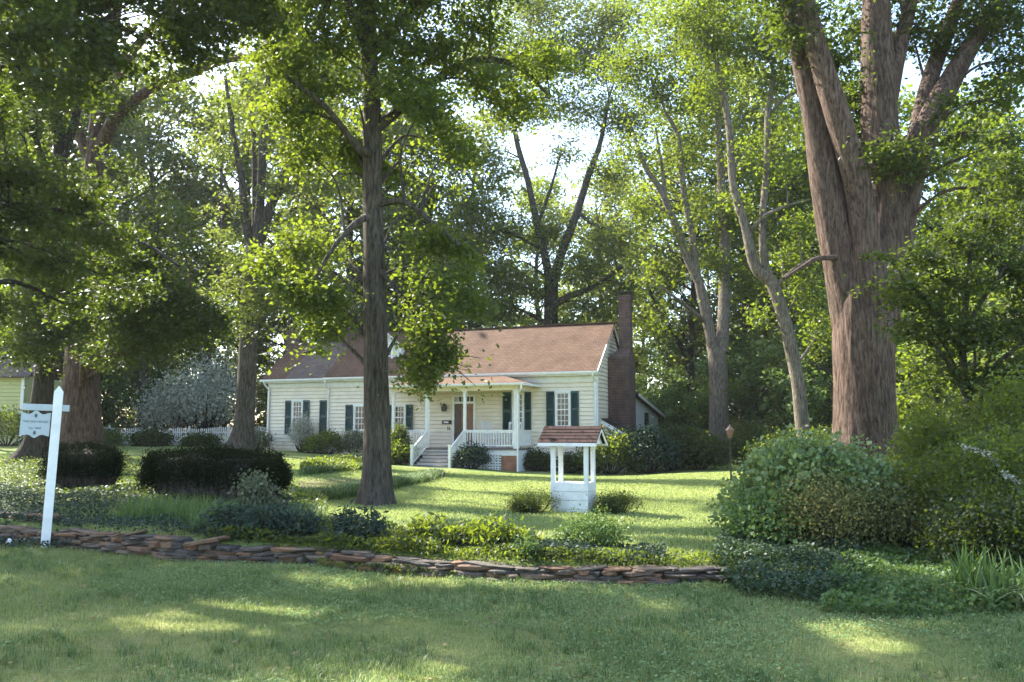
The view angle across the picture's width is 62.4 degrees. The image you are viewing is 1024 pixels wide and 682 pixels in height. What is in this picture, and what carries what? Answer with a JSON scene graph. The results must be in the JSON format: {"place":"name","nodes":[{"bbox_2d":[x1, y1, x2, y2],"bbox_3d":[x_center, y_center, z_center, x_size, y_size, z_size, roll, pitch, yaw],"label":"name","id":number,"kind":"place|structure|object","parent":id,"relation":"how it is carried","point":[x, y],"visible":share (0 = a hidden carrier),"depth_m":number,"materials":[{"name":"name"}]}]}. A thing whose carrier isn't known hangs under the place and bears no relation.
{"place":"outdoors","nodes":[
{"label":"outdoors","id":0,"kind":"place"},
{"bbox_2d":[0,435,1023,681],"bbox_3d":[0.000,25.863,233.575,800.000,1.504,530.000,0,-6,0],"label":"lawn ground","id":1,"kind":"structure","parent":0,"point":[410,633],"depth_m":6.75,"materials":[{"name":"plant"}]},
{"bbox_2d":[0,404,27,445],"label":"border bush","id":2,"kind":"object","parent":1,"relation":"on","point":[10,417],"visible":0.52,"depth_m":41.43,"materials":[{"name":"green plant"}]},
{"bbox_2d":[0,334,65,443],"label":"neighbouring house","id":3,"kind":"structure","parent":1,"relation":"on","point":[13,393],"depth_m":44.93,"materials":[{"name":"yellow"}]},
{"bbox_2d":[19,386,69,547],"bbox_3d":[-6.483,1.814,11.605,0.580,2.414,0.116,5,-8,-28],"label":"sign post","id":4,"kind":"object","parent":1,"relation":"on","point":[35,423],"visible":0.99,"depth_m":11.63,"materials":[{"name":"white paint"}]},
{"bbox_2d":[0,67,147,333],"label":"woodland tree","id":5,"kind":"object","parent":1,"relation":"on","point":[75,149],"visible":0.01,"depth_m":59.03,"materials":[{"name":"green plant"}]},
{"bbox_2d":[33,437,129,489],"bbox_3d":[-8.340,2.431,16.468,1.526,1.128,1.358,0,-6,0],"label":"clipped hedge","id":6,"kind":"object","parent":1,"relation":"on","point":[84,463],"visible":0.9,"depth_m":16.02,"materials":[{"name":"green plant"}]},
{"bbox_2d":[0,3,179,463],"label":"dark tree","id":7,"kind":"object","parent":1,"relation":"on","point":[40,351],"visible":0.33,"depth_m":26.12,"materials":[{"name":"green plant"}]},
{"bbox_2d":[98,316,170,429],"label":"understorey tree","id":8,"kind":"object","parent":1,"relation":"on","point":[109,403],"visible":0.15,"depth_m":58.00,"materials":[{"name":"green plant"}]},
{"bbox_2d":[100,362,179,439],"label":"flowering bush","id":9,"kind":"object","parent":1,"relation":"on","point":[124,386],"visible":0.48,"depth_m":55.78,"materials":[{"name":"green plant"}]},
{"bbox_2d":[48,41,233,427],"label":"woodland tree","id":10,"kind":"object","parent":1,"relation":"on","point":[179,186],"visible":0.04,"depth_m":59.61,"materials":[{"name":"green plant"}]},
{"bbox_2d":[124,424,177,446],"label":"border bush","id":11,"kind":"object","parent":1,"relation":"on","point":[147,437],"visible":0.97,"depth_m":48.31,"materials":[{"name":"green plant"}]},
{"bbox_2d":[0,481,305,548],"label":"vinca cover","id":12,"kind":"object","parent":1,"relation":"on","point":[77,515],"visible":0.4,"depth_m":12.77,"materials":[{"name":"green plant"}]},
{"bbox_2d":[0,0,316,335],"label":"roadside tree","id":13,"kind":"object","parent":1,"relation":"on","point":[61,23],"visible":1,"depth_m":14.42,"materials":[{"name":"green plant"}]},
{"bbox_2d":[72,60,244,427],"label":"woodland tree","id":14,"kind":"object","parent":1,"relation":"on","point":[149,144],"visible":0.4,"depth_m":56.93,"materials":[{"name":"green plant"}]},
{"bbox_2d":[120,370,209,441],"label":"white flowering bush","id":15,"kind":"object","parent":1,"relation":"on","point":[156,412],"visible":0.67,"depth_m":53.24,"materials":[{"name":"white flower petals"},{"name":"gray-green leaf"}]},
{"bbox_2d":[10,462,328,513],"bbox_3d":[-8.634,3.006,17.875,14.578,0.587,4.948,-3,-7,30],"label":"bed cover","id":16,"kind":"object","parent":1,"relation":"on","point":[127,484],"visible":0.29,"depth_m":15.53,"materials":[{"name":"green plant"}]},
{"bbox_2d":[31,0,327,447],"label":"red barked tree","id":17,"kind":"object","parent":1,"relation":"on","point":[81,418],"visible":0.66,"depth_m":28.56,"materials":[{"name":"green plant"}]},
{"bbox_2d":[140,337,231,433],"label":"understorey tree","id":18,"kind":"object","parent":1,"relation":"on","point":[163,368],"visible":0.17,"depth_m":58.66,"materials":[{"name":"green plant"}]},
{"bbox_2d":[138,338,264,443],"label":"white flowering bush","id":19,"kind":"object","parent":1,"relation":"on","point":[205,400],"visible":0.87,"depth_m":52.85,"materials":[{"name":"white blossom"},{"name":"leaf"},{"name":"dark bark"}]},
{"bbox_2d":[130,439,294,502],"bbox_3d":[-5.299,2.385,15.246,2.893,1.219,1.452,0,-6,3],"label":"clipped hedge","id":20,"kind":"object","parent":1,"relation":"on","point":[212,469],"visible":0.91,"depth_m":14.80,"materials":[{"name":"green plant"}]},
{"bbox_2d":[135,88,290,421],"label":"woodland tree","id":21,"kind":"object","parent":1,"relation":"on","point":[247,162],"visible":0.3,"depth_m":58.47,"materials":[{"name":"green plant"}]},
{"bbox_2d":[195,487,263,536],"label":"lily leaved plant","id":22,"kind":"object","parent":1,"relation":"on","point":[220,513],"visible":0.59,"depth_m":10.83,"materials":[{"name":"green plant"}]},
{"bbox_2d":[161,73,313,349],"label":"woodland tree","id":23,"kind":"object","parent":1,"relation":"on","point":[247,189],"visible":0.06,"depth_m":64.52,"materials":[{"name":"green plant"}]},
{"bbox_2d":[227,466,282,510],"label":"bluish plant","id":24,"kind":"object","parent":1,"relation":"on","point":[255,487],"visible":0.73,"depth_m":12.93,"materials":[{"name":"grey plant"}]},
{"bbox_2d":[224,498,292,540],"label":"lily leaved plant","id":25,"kind":"object","parent":1,"relation":"on","point":[262,519],"visible":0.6,"depth_m":10.66,"materials":[{"name":"green plant"}]},
{"bbox_2d":[255,346,282,431],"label":"understorey tree","id":26,"kind":"object","parent":1,"relation":"on","point":[264,398],"visible":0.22,"depth_m":59.56,"materials":[{"name":"green plant"}]},
{"bbox_2d":[177,1,362,453],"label":"forked pale tree","id":27,"kind":"object","parent":1,"relation":"on","point":[242,432],"visible":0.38,"depth_m":37.22,"materials":[{"name":"green plant"}]},
{"bbox_2d":[207,40,362,329],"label":"woodland tree","id":28,"kind":"object","parent":1,"relation":"on","point":[274,214],"visible":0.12,"depth_m":61.30,"materials":[{"name":"green plant"}]},
{"bbox_2d":[232,200,341,373],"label":"woodland tree","id":29,"kind":"object","parent":1,"relation":"on","point":[267,331],"visible":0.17,"depth_m":63.79,"materials":[{"name":"green plant"}]},
{"bbox_2d":[261,501,333,540],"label":"lily leaved plant","id":30,"kind":"object","parent":1,"relation":"on","point":[308,525],"visible":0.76,"depth_m":10.59,"materials":[{"name":"green plant"}]},
{"bbox_2d":[283,409,318,451],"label":"variegated shrub","id":31,"kind":"object","parent":1,"relation":"on","point":[297,427],"visible":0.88,"depth_m":42.43,"materials":[{"name":"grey plant"}]},
{"bbox_2d":[206,510,440,556],"bbox_3d":[-2.498,2.522,11.081,4.228,0.468,1.928,-2,-6,20],"label":"bed cover","id":32,"kind":"object","parent":1,"relation":"on","point":[312,538],"visible":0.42,"depth_m":10.27,"materials":[{"name":"green plant"}]},
{"bbox_2d":[300,426,348,454],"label":"foundation shrub","id":33,"kind":"object","parent":1,"relation":"on","point":[328,439],"visible":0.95,"depth_m":41.01,"materials":[{"name":"green plant"}]},
{"bbox_2d":[299,453,361,471],"bbox_3d":[-6.080,4.268,29.773,1.795,0.552,12.113,1,-6,-6],"label":"path edge cover","id":34,"kind":"object","parent":1,"relation":"on","point":[332,460],"visible":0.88,"depth_m":27.16,"materials":[{"name":"green plant"}]},
{"bbox_2d":[270,25,445,341],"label":"woodland tree","id":35,"kind":"object","parent":1,"relation":"on","point":[402,131],"visible":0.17,"depth_m":59.59,"materials":[{"name":"green plant"}]},
{"bbox_2d":[323,497,392,545],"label":"lily leaved plant","id":36,"kind":"object","parent":1,"relation":"on","point":[343,523],"visible":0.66,"depth_m":10.34,"materials":[{"name":"green plant"}]},
{"bbox_2d":[285,468,447,500],"bbox_3d":[-3.061,3.770,23.153,2.086,0.560,15.346,-1,-6,6],"label":"liriope border","id":37,"kind":"object","parent":1,"relation":"on","point":[346,490],"visible":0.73,"depth_m":18.98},
{"bbox_2d":[0,511,744,585],"label":"stone wall","id":38,"kind":"structure","parent":1,"relation":"on","point":[173,547],"depth_m":9.83,"materials":[{"name":"stone"}]},
{"bbox_2d":[340,128,460,330],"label":"woodland tree","id":39,"kind":"object","parent":1,"relation":"on","point":[429,163],"visible":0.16,"depth_m":62.06,"materials":[{"name":"green plant"}]},
{"bbox_2d":[344,160,477,327],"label":"side tree","id":40,"kind":"object","parent":1,"relation":"on","point":[423,175],"visible":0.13,"depth_m":61.45,"materials":[{"name":"green plant"}]},
{"bbox_2d":[336,74,494,328],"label":"woodland tree","id":41,"kind":"object","parent":1,"relation":"on","point":[389,158],"visible":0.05,"depth_m":62.93,"materials":[{"name":"green plant"}]},
{"bbox_2d":[230,0,602,506],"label":"lawn tree","id":42,"kind":"object","parent":1,"relation":"on","point":[312,117],"visible":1,"depth_m":17.10,"materials":[{"name":"green plant"}]},
{"bbox_2d":[395,508,458,553],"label":"lily leaved plant","id":43,"kind":"object","parent":1,"relation":"on","point":[426,526],"visible":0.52,"depth_m":10.07,"materials":[{"name":"green plant"}]},
{"bbox_2d":[433,515,484,554],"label":"lily leaved plant","id":44,"kind":"object","parent":1,"relation":"on","point":[457,532],"visible":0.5,"depth_m":9.92,"materials":[{"name":"green plant"}]},
{"bbox_2d":[259,290,665,472],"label":"cream house","id":45,"kind":"structure","parent":1,"relation":"on","point":[578,374],"depth_m":40.07,"materials":[{"name":"wood"}]},
{"bbox_2d":[452,394,475,444],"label":"door frame","id":46,"kind":"structure","parent":45,"relation":"in","point":[471,406],"depth_m":40.01,"materials":[{"name":"white paint"}]},
{"bbox_2d":[554,390,570,425],"bbox_3d":[2.307,3.091,38.383,0.830,1.685,0.125,-2,-6,21],"label":"window","id":47,"kind":"structure","parent":45,"relation":"in","point":[562,397],"depth_m":38.39,"materials":[{"name":"white paint"}]},
{"bbox_2d":[387,111,542,330],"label":"woodland tree","id":48,"kind":"object","parent":1,"relation":"on","point":[515,172],"visible":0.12,"depth_m":61.11,"materials":[{"name":"green plant"}]},
{"bbox_2d":[447,440,496,469],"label":"step side shrub","id":49,"kind":"object","parent":1,"relation":"on","point":[468,454],"visible":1,"depth_m":36.41,"materials":[{"name":"green plant"}]},
{"bbox_2d":[463,509,523,553],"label":"lily leaved plant","id":50,"kind":"object","parent":1,"relation":"on","point":[493,531],"visible":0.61,"depth_m":9.78,"materials":[{"name":"green plant"}]},
{"bbox_2d":[82,456,938,573],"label":"back lawn grass","id":51,"kind":"structure","parent":1,"relation":"on","point":[486,481],"depth_m":17.93,"materials":[{"name":"plant"}]},
{"bbox_2d":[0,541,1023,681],"bbox_3d":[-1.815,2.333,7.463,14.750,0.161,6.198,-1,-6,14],"label":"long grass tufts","id":52,"kind":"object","parent":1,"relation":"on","point":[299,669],"visible":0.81,"depth_m":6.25,"materials":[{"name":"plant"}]},
{"bbox_2d":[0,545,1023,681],"bbox_3d":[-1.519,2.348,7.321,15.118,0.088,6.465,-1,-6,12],"label":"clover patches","id":53,"kind":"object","parent":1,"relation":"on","point":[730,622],"visible":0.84,"depth_m":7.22,"materials":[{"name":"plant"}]},
{"bbox_2d":[317,531,721,577],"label":"wall edge weeds","id":54,"kind":"object","parent":1,"relation":"on","point":[703,556],"depth_m":9.37,"materials":[{"name":"green plant"}]},
{"bbox_2d":[500,483,562,513],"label":"shrub","id":55,"kind":"object","parent":1,"relation":"on","point":[548,500],"visible":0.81,"depth_m":16.07,"materials":[{"name":"green plant"}]},
{"bbox_2d":[411,533,666,565],"bbox_3d":[0.174,2.392,9.836,3.264,0.298,1.131,-2,-6,15],"label":"bed cover","id":56,"kind":"object","parent":1,"relation":"on","point":[581,544],"visible":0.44,"depth_m":9.54,"materials":[{"name":"green plant"}]},
{"bbox_2d":[411,0,674,328],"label":"twin limbed tree","id":57,"kind":"object","parent":1,"relation":"on","point":[551,277],"visible":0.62,"depth_m":56.72,"materials":[{"name":"green plant"}]},
{"bbox_2d":[494,172,593,326],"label":"woodland tree","id":58,"kind":"object","parent":1,"relation":"on","point":[539,196],"visible":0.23,"depth_m":75.71,"materials":[{"name":"green plant"}]},
{"bbox_2d":[537,426,607,512],"bbox_3d":[1.202,2.554,16.573,1.188,1.766,0.844,-2,-7,22],"label":"wishing well","id":59,"kind":"object","parent":1,"relation":"on","point":[572,494],"visible":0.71,"depth_m":16.37,"materials":[{"name":"white paint"}]},
{"bbox_2d":[546,501,635,547],"bbox_3d":[0.934,2.246,10.120,1.162,0.688,0.947,0,-6,0],"label":"feathery plant","id":60,"kind":"object","parent":1,"relation":"on","point":[603,532],"visible":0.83,"depth_m":10.02,"materials":[{"name":"green plant"}]},
{"bbox_2d":[536,163,675,374],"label":"woodland tree","id":61,"kind":"object","parent":1,"relation":"on","point":[597,217],"visible":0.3,"depth_m":66.77,"materials":[{"name":"green plant"}]},
{"bbox_2d":[573,425,659,474],"bbox_3d":[4.446,4.620,36.211,3.688,2.326,2.981,0,-6,0],"label":"dark laurel","id":62,"kind":"object","parent":1,"relation":"on","point":[611,450],"visible":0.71,"depth_m":35.70,"materials":[{"name":"green plant"}]},
{"bbox_2d":[569,172,681,383],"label":"woodland tree","id":63,"kind":"object","parent":1,"relation":"on","point":[637,347],"visible":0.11,"depth_m":78.39,"materials":[{"name":"green plant"}]},
{"bbox_2d":[612,416,688,473],"bbox_3d":[5.861,4.497,36.351,3.398,2.536,3.065,0,-6,0],"label":"dark laurel","id":64,"kind":"object","parent":1,"relation":"on","point":[654,442],"visible":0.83,"depth_m":35.80,"materials":[{"name":"green plant"}]},
{"bbox_2d":[612,264,693,423],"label":"thin leaning tree","id":65,"kind":"object","parent":1,"relation":"on","point":[680,345],"visible":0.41,"depth_m":58.21,"materials":[{"name":"green plant"}]},
{"bbox_2d":[636,366,708,429],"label":"understorey tree","id":66,"kind":"object","parent":1,"relation":"on","point":[678,381],"visible":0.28,"depth_m":57.85,"materials":[{"name":"green plant"}]},
{"bbox_2d":[647,383,699,433],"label":"understorey tree","id":67,"kind":"object","parent":1,"relation":"on","point":[662,407],"visible":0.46,"depth_m":52.24,"materials":[{"name":"green plant"}]},
{"bbox_2d":[639,414,707,469],"bbox_3d":[7.173,4.599,38.056,3.725,2.546,3.543,0,-6,0],"label":"dark laurel","id":68,"kind":"object","parent":1,"relation":"on","point":[676,427],"visible":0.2,"depth_m":37.64,"materials":[{"name":"green plant"}]},
{"bbox_2d":[609,86,746,406],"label":"woodland tree","id":69,"kind":"object","parent":1,"relation":"on","point":[675,284],"visible":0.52,"depth_m":58.45,"materials":[{"name":"green plant"}]},
{"bbox_2d":[579,0,779,463],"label":"tree","id":70,"kind":"object","parent":1,"relation":"on","point":[717,345],"visible":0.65,"depth_m":44.96,"materials":[{"name":"green plant"}]},
{"bbox_2d":[641,314,734,424],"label":"understorey tree","id":71,"kind":"object","parent":1,"relation":"on","point":[667,354],"visible":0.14,"depth_m":65.16,"materials":[{"name":"green plant"}]},
{"bbox_2d":[671,422,732,470],"bbox_3d":[8.348,4.648,37.250,2.749,2.175,2.947,4,-7,-34],"label":"dark laurel","id":72,"kind":"object","parent":1,"relation":"on","point":[711,447],"visible":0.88,"depth_m":36.70,"materials":[{"name":"green plant"}]},
{"bbox_2d":[627,51,817,424],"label":"woodland tree","id":73,"kind":"object","parent":1,"relation":"on","point":[697,326],"visible":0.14,"depth_m":59.44,"materials":[{"name":"green plant"}]},
{"bbox_2d":[669,328,787,430],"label":"understorey tree","id":74,"kind":"object","parent":1,"relation":"on","point":[741,350],"visible":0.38,"depth_m":53.13,"materials":[{"name":"green plant"}]},
{"bbox_2d":[634,0,851,438],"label":"leaning tree","id":75,"kind":"object","parent":1,"relation":"on","point":[762,271],"visible":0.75,"depth_m":32.69,"materials":[{"name":"green plant"}]},
{"bbox_2d":[678,136,809,424],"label":"side tree","id":76,"kind":"object","parent":1,"relation":"on","point":[733,308],"visible":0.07,"depth_m":60.17,"materials":[{"name":"green plant"}]},
{"bbox_2d":[714,420,793,464],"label":"border bush","id":77,"kind":"object","parent":1,"relation":"on","point":[736,447],"visible":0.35,"depth_m":41.25,"materials":[{"name":"green plant"}]},
{"bbox_2d":[728,356,810,452],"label":"understorey tree","id":78,"kind":"object","parent":1,"relation":"on","point":[755,402],"visible":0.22,"depth_m":50.06,"materials":[{"name":"green plant"}]},
{"bbox_2d":[698,475,843,560],"bbox_3d":[3.163,2.145,10.416,1.691,1.034,1.678,0,-6,0],"label":"vine skirt","id":79,"kind":"object","parent":1,"relation":"on","point":[750,520],"visible":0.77,"depth_m":10.20,"materials":[{"name":"green plant"}]},
{"bbox_2d":[697,68,849,327],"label":"woodland tree","id":80,"kind":"object","parent":1,"relation":"on","point":[759,110],"visible":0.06,"depth_m":58.19,"materials":[{"name":"green plant"}]},
{"bbox_2d":[731,109,826,381],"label":"side tree","id":81,"kind":"object","parent":1,"relation":"on","point":[782,201],"visible":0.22,"depth_m":52.26,"materials":[{"name":"green plant"}]},
{"bbox_2d":[728,318,832,444],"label":"understorey tree","id":82,"kind":"object","parent":1,"relation":"on","point":[774,351],"visible":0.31,"depth_m":47.18,"materials":[{"name":"green plant"}]},
{"bbox_2d":[709,528,865,603],"bbox_3d":[3.334,2.480,10.146,1.645,0.425,4.873,-2,-6,20],"label":"ivy cover","id":83,"kind":"object","parent":1,"relation":"on","point":[736,548],"visible":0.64,"depth_m":8.91,"materials":[{"name":"green plant"}]},
{"bbox_2d":[760,343,832,432],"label":"understorey tree","id":84,"kind":"object","parent":1,"relation":"on","point":[829,368],"visible":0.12,"depth_m":44.93,"materials":[{"name":"green plant"}]},
{"bbox_2d":[751,89,860,370],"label":"side tree","id":85,"kind":"object","parent":1,"relation":"on","point":[773,243],"visible":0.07,"depth_m":50.76,"materials":[{"name":"green plant"}]},
{"bbox_2d":[708,418,921,539],"bbox_3d":[3.915,1.910,11.254,2.732,1.777,2.368,0,-6,0],"label":"vine covered bush","id":86,"kind":"object","parent":1,"relation":"on","point":[778,462],"visible":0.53,"depth_m":10.86,"materials":[{"name":"green plant"}]},
{"bbox_2d":[759,451,895,558],"bbox_3d":[3.722,1.993,10.183,1.616,1.324,1.544,-2,-6,21],"label":"yellow green shrub","id":87,"kind":"object","parent":1,"relation":"on","point":[822,509],"visible":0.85,"depth_m":9.98,"materials":[{"name":"green plant"}]},
{"bbox_2d":[756,287,915,429],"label":"understorey tree","id":88,"kind":"object","parent":1,"relation":"on","point":[814,401],"visible":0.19,"depth_m":42.86,"materials":[{"name":"green plant"}]},
{"bbox_2d":[719,0,1023,466],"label":"massive tree","id":89,"kind":"object","parent":1,"relation":"on","point":[866,193],"visible":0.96,"depth_m":19.66,"materials":[{"name":"green plant"}]},
{"bbox_2d":[789,78,963,279],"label":"side tree","id":90,"kind":"object","parent":1,"relation":"on","point":[806,182],"visible":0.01,"depth_m":46.83,"materials":[{"name":"green plant"}]},
{"bbox_2d":[839,454,946,559],"bbox_3d":[4.623,2.054,10.422,1.414,1.302,1.495,0,-6,0],"label":"yellow green shrub","id":91,"kind":"object","parent":1,"relation":"on","point":[894,526],"visible":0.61,"depth_m":10.28,"materials":[{"name":"green plant"}]},
{"bbox_2d":[819,537,1023,616],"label":"leafy cover","id":92,"kind":"object","parent":1,"relation":"on","point":[902,573],"visible":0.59,"depth_m":7.93,"materials":[{"name":"green plant"}]},
{"bbox_2d":[844,141,1023,432],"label":"spreading dogwood","id":93,"kind":"object","parent":1,"relation":"on","point":[996,277],"visible":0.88,"depth_m":14.34,"materials":[{"name":"green plant"}]},
{"bbox_2d":[872,392,1015,518],"bbox_3d":[6.769,1.918,13.115,2.434,2.262,2.273,0,-6,0],"label":"tall right shrub","id":94,"kind":"object","parent":1,"relation":"on","point":[914,444],"visible":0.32,"depth_m":12.95,"materials":[{"name":"green plant"}]},
{"bbox_2d":[880,452,1011,543],"bbox_3d":[5.523,2.118,11.037,2.148,1.332,1.952,0,-6,0],"label":"dark leafy shrub","id":95,"kind":"object","parent":1,"relation":"on","point":[908,471],"visible":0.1,"depth_m":10.86,"materials":[{"name":"green plant"}]},
{"bbox_2d":[895,253,1010,450],"bbox_3d":[12.252,0.832,23.254,4.827,6.752,2.814,3,-7,-24],"label":"thin sapling","id":96,"kind":"object","parent":1,"relation":"on","point":[937,395],"visible":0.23,"depth_m":22.94,"materials":[{"name":"green plant"}]},
{"bbox_2d":[898,77,1014,375],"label":"side tree","id":97,"kind":"object","parent":1,"relation":"on","point":[924,222],"visible":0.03,"depth_m":41.95,"materials":[{"name":"green plant"}]},
{"bbox_2d":[891,410,1023,550],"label":"gray leaved shrub","id":98,"kind":"object","parent":1,"relation":"on","point":[960,462],"visible":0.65,"depth_m":10.14,"materials":[{"name":"green plant"}]},
{"bbox_2d":[903,478,1023,575],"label":"dark leafy shrub","id":99,"kind":"object","parent":1,"relation":"on","point":[964,524],"visible":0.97,"depth_m":9.06,"materials":[{"name":"green plant"}]},
{"bbox_2d":[915,110,1023,379],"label":"side tree","id":100,"kind":"object","parent":1,"relation":"on","point":[967,182],"visible":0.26,"depth_m":34.44,"materials":[{"name":"green plant"}]},
{"bbox_2d":[916,60,1023,358],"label":"side tree","id":101,"kind":"object","parent":1,"relation":"on","point":[1020,120],"visible":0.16,"depth_m":37.43,"materials":[{"name":"green plant"}]},
{"bbox_2d":[937,541,1023,610],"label":"strap leaved plant","id":102,"kind":"object","parent":1,"relation":"on","point":[1002,580],"visible":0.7,"depth_m":7.80,"materials":[{"name":"plant"}]},
{"bbox_2d":[946,360,1023,490],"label":"tall right shrub","id":103,"kind":"object","parent":1,"relation":"on","point":[1006,406],"visible":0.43,"depth_m":11.96,"materials":[{"name":"green plant"}]},
{"bbox_2d":[0,545,1023,681],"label":"fallen leaves","id":104,"kind":"object","parent":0,"point":[619,604],"visible":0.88,"depth_m":6.98,"materials":[{"name":"brown plant"}]},
{"bbox_2d":[4,0,1023,431],"label":"sky","id":105,"kind":"structure","parent":0,"point":[909,69],"materials":[{"name":"white"}]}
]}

